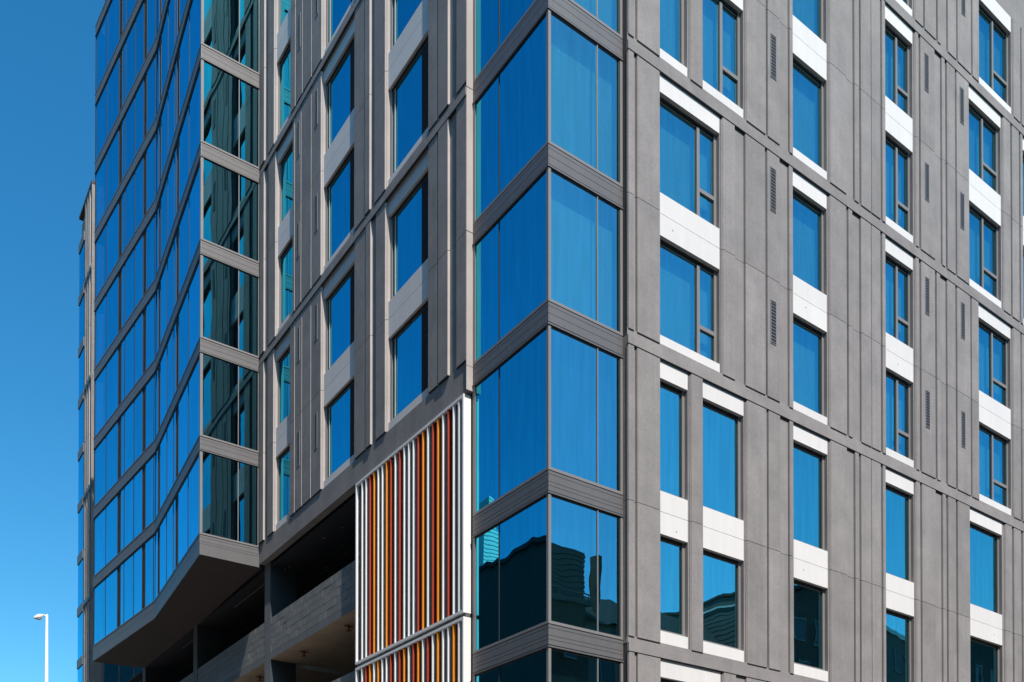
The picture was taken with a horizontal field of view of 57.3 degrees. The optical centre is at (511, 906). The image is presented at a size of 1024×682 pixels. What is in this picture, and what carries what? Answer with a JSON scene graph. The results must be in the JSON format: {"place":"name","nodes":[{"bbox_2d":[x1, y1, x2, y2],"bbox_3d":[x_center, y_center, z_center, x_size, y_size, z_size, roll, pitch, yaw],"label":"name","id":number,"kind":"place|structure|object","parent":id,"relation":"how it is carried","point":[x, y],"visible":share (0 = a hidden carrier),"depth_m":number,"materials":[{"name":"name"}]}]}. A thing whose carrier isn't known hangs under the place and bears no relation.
{"place":"outdoors","nodes":[
{"label":"outdoors","id":0,"kind":"place"},
{"bbox_2d":[33,614,47,681],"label":"street lamp","id":1,"kind":"object","parent":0,"point":[38,616],"visible":1,"depth_m":39.94,"materials":[{"name":"white metal"}]},
{"bbox_2d":[0,0,104,681],"label":"sky","id":2,"kind":"structure","parent":0,"point":[48,47],"materials":[{"name":"blue"}]},
{"bbox_2d":[93,0,1023,681],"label":"apartment building","id":3,"kind":"structure","parent":0,"point":[559,340],"depth_m":23.03,"materials":[{"name":"concrete"}]},
{"bbox_2d":[277,445,289,522],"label":"window","id":4,"kind":"structure","parent":3,"relation":"in","point":[283,479],"depth_m":28.55,"materials":[{"name":"glass"}]},
{"bbox_2d":[278,346,289,425],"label":"window","id":5,"kind":"structure","parent":3,"relation":"in","point":[284,362],"depth_m":28.55,"materials":[{"name":"glass"}]},
{"bbox_2d":[278,41,290,132],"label":"window","id":6,"kind":"structure","parent":3,"relation":"in","point":[284,66],"depth_m":28.66,"materials":[{"name":"glass"}]},
{"bbox_2d":[279,0,290,28],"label":"window","id":7,"kind":"structure","parent":3,"relation":"in","point":[284,5],"depth_m":28.77,"materials":[{"name":"glass"}]},
{"bbox_2d":[279,238,292,326],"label":"window","id":8,"kind":"structure","parent":3,"relation":"in","point":[286,259],"depth_m":28.48,"materials":[{"name":"glass"}]},
{"bbox_2d":[280,142,292,223],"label":"window","id":9,"kind":"structure","parent":3,"relation":"in","point":[286,165],"depth_m":28.49,"materials":[{"name":"glass"}]},
{"bbox_2d":[326,0,351,46],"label":"window","id":10,"kind":"structure","parent":3,"relation":"in","point":[335,9],"depth_m":25.80,"materials":[{"name":"glass"}]},
{"bbox_2d":[325,146,353,264],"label":"window","id":11,"kind":"structure","parent":3,"relation":"in","point":[339,199],"depth_m":25.41,"materials":[{"name":"glass"}]},
{"bbox_2d":[325,378,353,479],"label":"window","id":12,"kind":"structure","parent":3,"relation":"in","point":[339,413],"depth_m":25.34,"materials":[{"name":"glass"}]},
{"bbox_2d":[326,37,353,150],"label":"window","id":13,"kind":"structure","parent":3,"relation":"in","point":[340,86],"depth_m":25.41,"materials":[{"name":"glass"}]},
{"bbox_2d":[325,264,354,372],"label":"window","id":14,"kind":"structure","parent":3,"relation":"in","point":[340,303],"depth_m":25.34,"materials":[{"name":"glass"}]},
{"bbox_2d":[390,0,421,49],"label":"window","id":15,"kind":"structure","parent":3,"relation":"in","point":[401,11],"depth_m":22.71,"materials":[{"name":"glass"}]},
{"bbox_2d":[390,35,427,176],"bbox_3d":[-2.362,-18.887,22.174,0.075,2.216,2.042,0,-1,-36],"label":"window","id":16,"kind":"structure","parent":3,"relation":"in","point":[409,95],"depth_m":22.29,"materials":[{"name":"glass"}]},
{"bbox_2d":[390,171,427,299],"bbox_3d":[-2.356,-15.812,22.137,0.075,2.086,2.021,0,-1,-36],"label":"window","id":17,"kind":"structure","parent":3,"relation":"in","point":[409,223],"depth_m":22.25,"materials":[{"name":"glass"}]},
{"bbox_2d":[390,300,427,420],"bbox_3d":[-2.356,-12.835,22.110,0.075,2.061,2.021,0,-1,-36],"label":"window","id":18,"kind":"structure","parent":3,"relation":"in","point":[409,346],"depth_m":22.22,"materials":[{"name":"glass"}]},
{"bbox_2d":[661,678,676,681],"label":"window","id":19,"kind":"structure","parent":3,"relation":"in","point":[662,680],"depth_m":19.52,"materials":[{"name":"glass"}]},
{"bbox_2d":[660,0,683,64],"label":"window","id":20,"kind":"structure","parent":3,"relation":"in","point":[671,11],"depth_m":19.84,"materials":[{"name":"glass"}]},
{"bbox_2d":[660,381,684,498],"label":"window","id":21,"kind":"structure","parent":3,"relation":"in","point":[672,400],"depth_m":19.73,"materials":[{"name":"glass"}]},
{"bbox_2d":[660,536,684,636],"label":"window","id":22,"kind":"structure","parent":3,"relation":"in","point":[672,552],"depth_m":19.70,"materials":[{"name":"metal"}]},
{"bbox_2d":[660,97,715,225],"bbox_3d":[3.710,-15.831,20.025,1.814,2.086,0.075,0,-1,-36],"label":"window","id":23,"kind":"structure","parent":3,"relation":"in","point":[687,148],"depth_m":20.07,"materials":[{"name":"glass"}]},
{"bbox_2d":[660,239,716,362],"bbox_3d":[3.710,-12.854,19.998,1.814,2.061,0.075,0,-1,-36],"label":"window","id":24,"kind":"structure","parent":3,"relation":"in","point":[688,297],"depth_m":20.04,"materials":[{"name":"glass"}]},
{"bbox_2d":[703,0,739,106],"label":"window","id":25,"kind":"structure","parent":3,"relation":"in","point":[721,22],"depth_m":20.67,"materials":[{"name":"glass"}]},
{"bbox_2d":[703,401,740,519],"bbox_3d":[4.535,-9.746,20.559,1.321,2.326,0.075,0,-1,-36],"label":"window","id":26,"kind":"structure","parent":3,"relation":"in","point":[721,428],"depth_m":20.61,"materials":[{"name":"glass"}]},
{"bbox_2d":[703,550,740,649],"bbox_3d":[4.535,-6.681,20.531,1.321,1.996,0.075,0,-1,-36],"label":"window","id":27,"kind":"structure","parent":3,"relation":"in","point":[721,574],"depth_m":20.59,"materials":[{"name":"glass"}]},
{"bbox_2d":[793,0,822,40],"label":"window","id":28,"kind":"structure","parent":3,"relation":"in","point":[810,12],"depth_m":22.58,"materials":[{"name":"glass"}]},
{"bbox_2d":[793,58,823,169],"bbox_3d":[7.008,-18.885,22.409,1.305,2.216,0.075,0,-1,-36],"label":"window","id":29,"kind":"structure","parent":3,"relation":"in","point":[808,93],"depth_m":22.48,"materials":[{"name":"glass"}]},
{"bbox_2d":[793,190,823,292],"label":"window","id":30,"kind":"structure","parent":3,"relation":"in","point":[808,234],"depth_m":22.44,"materials":[{"name":"glass"}]},
{"bbox_2d":[793,316,823,415],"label":"window","id":31,"kind":"structure","parent":3,"relation":"in","point":[808,342],"depth_m":22.41,"materials":[{"name":"glass"}]},
{"bbox_2d":[793,442,824,549],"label":"window","id":32,"kind":"structure","parent":3,"relation":"in","point":[808,465],"depth_m":22.38,"materials":[{"name":"glass"}]},
{"bbox_2d":[794,580,824,670],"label":"window","id":33,"kind":"structure","parent":3,"relation":"in","point":[809,600],"depth_m":22.36,"materials":[{"name":"glass"}]},
{"bbox_2d":[885,24,908,115],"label":"window","id":34,"kind":"structure","parent":3,"relation":"in","point":[896,50],"depth_m":24.60,"materials":[{"name":"glass"}]},
{"bbox_2d":[885,135,909,233],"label":"window","id":35,"kind":"structure","parent":3,"relation":"in","point":[897,159],"depth_m":24.58,"materials":[{"name":"glass"}]},
{"bbox_2d":[885,255,909,346],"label":"window","id":36,"kind":"structure","parent":3,"relation":"in","point":[897,279],"depth_m":24.54,"materials":[{"name":"glass"}]},
{"bbox_2d":[886,370,910,458],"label":"window","id":37,"kind":"structure","parent":3,"relation":"in","point":[897,389],"depth_m":24.51,"materials":[{"name":"glass"}]},
{"bbox_2d":[886,485,910,581],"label":"window","id":38,"kind":"structure","parent":3,"relation":"in","point":[898,503],"depth_m":24.55,"materials":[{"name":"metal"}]},
{"bbox_2d":[886,609,910,681],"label":"window","id":39,"kind":"structure","parent":3,"relation":"in","point":[898,626],"depth_m":24.50,"materials":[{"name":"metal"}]},
{"bbox_2d":[969,104,997,192],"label":"window","id":40,"kind":"structure","parent":3,"relation":"in","point":[983,144],"depth_m":27.19,"materials":[{"name":"glass"}]},
{"bbox_2d":[969,204,997,298],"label":"window","id":41,"kind":"structure","parent":3,"relation":"in","point":[983,235],"depth_m":27.08,"materials":[{"name":"glass"}]},
{"bbox_2d":[970,523,998,613],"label":"window","id":42,"kind":"structure","parent":3,"relation":"in","point":[984,545],"depth_m":27.05,"materials":[{"name":"glass"}]},
{"bbox_2d":[970,637,999,681],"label":"window","id":43,"kind":"structure","parent":3,"relation":"in","point":[984,656],"depth_m":26.99,"materials":[{"name":"glass"}]},
{"bbox_2d":[979,4,1007,104],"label":"window","id":44,"kind":"structure","parent":3,"relation":"in","point":[993,40],"depth_m":27.56,"materials":[{"name":"glass"}]},
{"bbox_2d":[979,321,1007,407],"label":"window","id":45,"kind":"structure","parent":3,"relation":"in","point":[993,378],"depth_m":27.39,"materials":[{"name":"glass"}]},
{"bbox_2d":[979,424,1007,507],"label":"window","id":46,"kind":"structure","parent":3,"relation":"in","point":[993,449],"depth_m":27.31,"materials":[{"name":"glass"}]},
{"bbox_2d":[1023,155,1023,215],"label":"window","id":47,"kind":"structure","parent":3,"relation":"in","point":[1023,155],"depth_m":28.56,"materials":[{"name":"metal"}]},
{"bbox_2d":[1023,249,1023,317],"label":"window","id":48,"kind":"structure","parent":3,"relation":"in","point":[1023,249],"depth_m":28.52,"materials":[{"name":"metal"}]},
{"bbox_3d":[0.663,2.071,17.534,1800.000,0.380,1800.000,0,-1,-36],"label":"ground","id":49,"kind":"structure","parent":0,"visible":0},
{"bbox_2d":[77,180,142,681],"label":"apartment building","id":50,"kind":"structure","parent":49,"relation":"on","point":[89,669],"depth_m":52.72,"materials":[{"name":"concrete"}]}
]}

